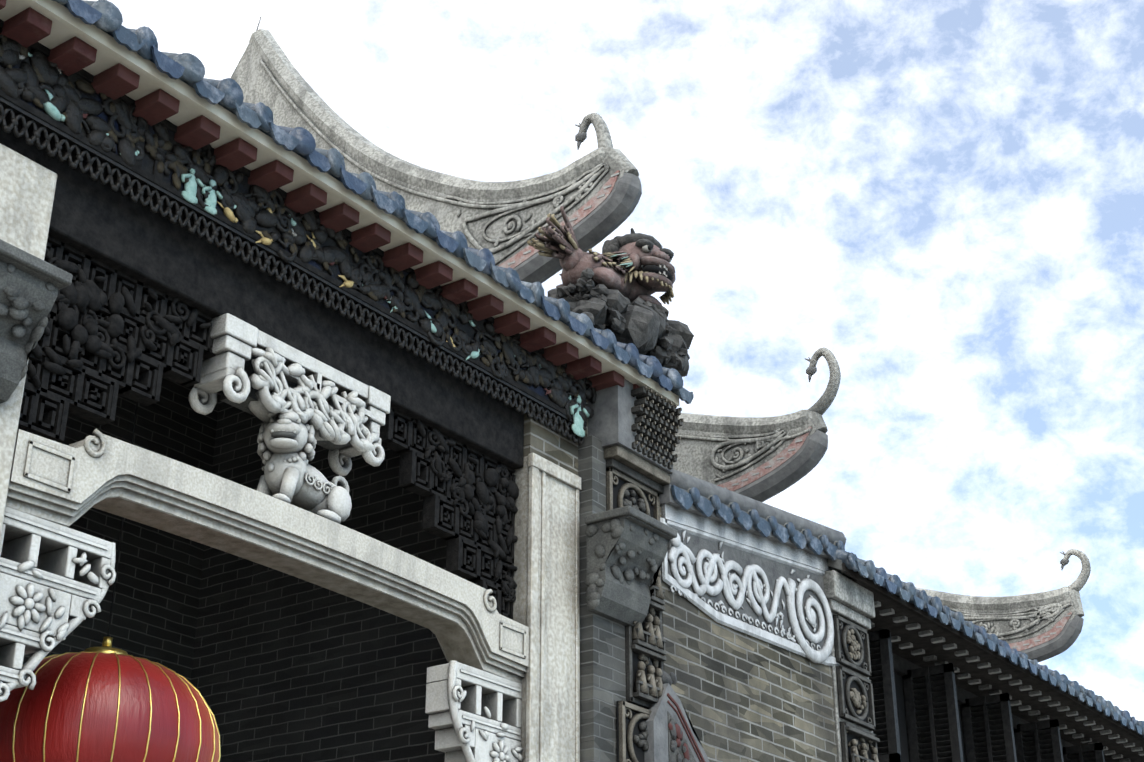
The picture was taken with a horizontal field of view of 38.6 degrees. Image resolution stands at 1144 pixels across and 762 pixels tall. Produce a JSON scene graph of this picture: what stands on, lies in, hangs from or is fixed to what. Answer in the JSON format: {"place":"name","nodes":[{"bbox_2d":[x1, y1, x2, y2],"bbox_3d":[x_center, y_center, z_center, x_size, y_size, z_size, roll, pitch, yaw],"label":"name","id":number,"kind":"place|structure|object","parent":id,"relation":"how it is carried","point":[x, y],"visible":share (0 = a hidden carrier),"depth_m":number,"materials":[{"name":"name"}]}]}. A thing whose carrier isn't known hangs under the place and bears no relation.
{"place":"outdoors","nodes":[
{"label":"outdoors","id":0,"kind":"place"},
{"bbox_2d":[191,391,447,761],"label":"porch side wall","id":1,"kind":"structure","parent":0,"point":[287,667],"depth_m":9.65,"materials":[{"name":"grey brick"}]},
{"bbox_2d":[230,29,641,283],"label":"roof ridge","id":2,"kind":"structure","parent":0,"point":[596,193],"depth_m":11.16,"materials":[{"name":"grey stone"}]},
{"bbox_2d":[88,0,1143,720],"label":"sky","id":3,"kind":"structure","parent":0,"point":[944,199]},
{"bbox_2d":[823,570,879,761],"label":"carved pilaster","id":4,"kind":"object","parent":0,"point":[851,604],"visible":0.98,"depth_m":11.54,"materials":[{"name":"grey stone"}]},
{"bbox_2d":[892,653,1105,761],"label":"hall walls","id":5,"kind":"structure","parent":0,"point":[901,666],"depth_m":13.60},
{"bbox_2d":[828,558,1143,741],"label":"fascia board","id":6,"kind":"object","parent":5,"relation":"on","point":[838,565],"depth_m":13.17,"materials":[{"name":"black wood"}]},
{"bbox_2d":[673,347,840,501],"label":"roof ridge","id":7,"kind":"structure","parent":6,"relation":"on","point":[761,459],"depth_m":12.62,"materials":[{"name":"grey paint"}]},
{"bbox_2d":[828,549,1143,736],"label":"roof tiles","id":8,"kind":"object","parent":6,"relation":"attached to","point":[933,607],"visible":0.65,"depth_m":13.21,"materials":[{"name":"blue ceramic"}]},
{"bbox_2d":[853,579,1143,761],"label":"eave rafters","id":9,"kind":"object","parent":6,"relation":"attached to","point":[918,639],"depth_m":14.27,"materials":[{"name":"black wood"}]},
{"bbox_2d":[915,549,1090,661],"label":"roof ridge","id":10,"kind":"structure","parent":6,"relation":"on","point":[1041,626],"depth_m":16.57,"materials":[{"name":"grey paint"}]},
{"bbox_2d":[868,629,1104,761],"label":"window shutters","id":11,"kind":"object","parent":5,"relation":"attached to","point":[990,732],"visible":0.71,"depth_m":13.50,"materials":[{"name":"black wood"}]},
{"label":"ground","id":12,"kind":"structure","parent":0,"visible":0},
{"bbox_2d":[0,143,56,538],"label":"column","id":13,"kind":"structure","parent":12,"relation":"on","point":[27,189],"depth_m":6.59,"materials":[{"name":"stone"}]},
{"bbox_2d":[0,239,72,403],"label":"corbel","id":14,"kind":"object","parent":13,"relation":"attached to","point":[31,285],"depth_m":6.22,"materials":[{"name":"stone"}]},
{"bbox_2d":[0,506,115,701],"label":"carved bracket","id":15,"kind":"object","parent":13,"relation":"attached to","point":[57,580],"visible":1,"depth_m":6.30,"materials":[{"name":"white stone"}]},
{"bbox_2d":[6,429,528,683],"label":"stone beam","id":16,"kind":"structure","parent":15,"relation":"on","point":[464,621],"depth_m":7.33,"materials":[{"name":"grey stone"}]},
{"bbox_2d":[256,412,351,523],"bbox_3d":[-1.273,0.443,7.807,0.301,0.504,0.606,-17,-30,32],"label":"stone lion","id":17,"kind":"object","parent":16,"relation":"on","point":[292,476],"visible":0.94,"depth_m":7.67},
{"bbox_2d":[189,313,390,475],"bbox_3d":[-1.343,0.094,7.855,0.294,0.409,1.130,-17,-30,32],"label":"carved bracket","id":18,"kind":"object","parent":17,"relation":"on","point":[253,370],"visible":0.98,"depth_m":7.71,"materials":[{"name":"white stone"}]},
{"bbox_2d":[18,236,215,442],"bbox_3d":[-1.917,-0.053,7.038,0.120,0.885,1.190,-17,-30,32],"label":"wood corner bracket","id":19,"kind":"object","parent":13,"relation":"attached to","point":[100,323],"visible":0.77,"depth_m":6.93,"materials":[{"name":"black wood"}]},
{"bbox_2d":[23,310,587,682],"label":"hall walls","id":20,"kind":"structure","parent":12,"relation":"on","point":[156,598],"depth_m":10.11,"materials":[{"name":"grey brick"}]},
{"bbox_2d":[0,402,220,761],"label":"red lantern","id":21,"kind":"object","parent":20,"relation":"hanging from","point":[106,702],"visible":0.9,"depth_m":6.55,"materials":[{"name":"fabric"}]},
{"bbox_2d":[0,108,523,469],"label":"beam","id":22,"kind":"structure","parent":20,"relation":"attached to","point":[104,224],"depth_m":7.70,"materials":[{"name":"black wood"}]},
{"bbox_2d":[0,19,596,437],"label":"carved fascia board","id":23,"kind":"object","parent":20,"relation":"attached to","point":[34,81],"visible":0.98,"depth_m":7.73,"materials":[{"name":"black wood"}]},
{"bbox_2d":[0,97,585,445],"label":"fascia openwork valance","id":24,"kind":"object","parent":23,"relation":"attached to","point":[50,132],"visible":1,"depth_m":7.69,"materials":[{"name":"black wood"}]},
{"bbox_2d":[0,0,693,405],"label":"hall eave","id":25,"kind":"object","parent":20,"relation":"on","point":[106,50],"visible":0.77,"depth_m":7.83,"materials":[{"name":"blue tile"}]},
{"bbox_2d":[379,407,518,619],"bbox_3d":[-0.636,0.731,8.649,0.120,0.912,1.110,-17,-30,32],"label":"wood corner bracket","id":26,"kind":"object","parent":20,"relation":"attached to","point":[469,495],"visible":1,"depth_m":8.71,"materials":[{"name":"black wood"}]},
{"bbox_2d":[425,660,522,761],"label":"carved bracket","id":27,"kind":"object","parent":20,"relation":"attached to","point":[475,715],"visible":1,"depth_m":8.28,"materials":[{"name":"white stone"}]},
{"bbox_2d":[527,206,693,376],"bbox_3d":[0.236,-0.600,10.274,0.648,1.037,1.262,-22,-33,39],"label":"ceramic lion on roof","id":28,"kind":"object","parent":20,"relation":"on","point":[616,283],"visible":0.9,"depth_m":10.08,"materials":[{"name":"ceramic"}]},
{"bbox_2d":[512,453,580,761],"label":"stone column","id":29,"kind":"structure","parent":12,"relation":"on","point":[546,606],"depth_m":8.95,"materials":[{"name":"stone"}]},
{"bbox_2d":[578,379,683,761],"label":"brick pillar","id":30,"kind":"structure","parent":12,"relation":"on","point":[626,456],"depth_m":9.47,"materials":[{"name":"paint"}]},
{"bbox_2d":[585,505,676,626],"bbox_3d":[0.335,1.071,9.297,0.328,0.554,0.510,-17,-30,32],"label":"stone corbel","id":31,"kind":"object","parent":30,"relation":"attached to","point":[628,547],"visible":1,"depth_m":9.23,"materials":[{"name":"stone"}]},
{"bbox_2d":[660,507,837,761],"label":"brick wall","id":32,"kind":"structure","parent":12,"relation":"on","point":[743,697],"depth_m":10.27,"materials":[{"name":"grey brick"}]},
{"bbox_2d":[644,660,708,761],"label":"carved gable ornament","id":33,"kind":"object","parent":32,"relation":"attached to","point":[672,736],"visible":0.83,"depth_m":9.34,"materials":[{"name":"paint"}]},
{"bbox_2d":[660,503,839,665],"bbox_3d":[1.238,1.310,10.772,0.070,0.849,2.385,-17,-30,32],"label":"decorative frieze","id":34,"kind":"object","parent":32,"relation":"attached to","point":[758,586],"visible":0.98,"depth_m":10.67,"materials":[{"name":"white stone"}]},
{"bbox_2d":[659,469,845,560],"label":"roof tiles","id":35,"kind":"object","parent":32,"relation":"on","point":[690,493],"visible":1,"depth_m":10.75,"materials":[{"name":"blue ceramic"}]}
]}

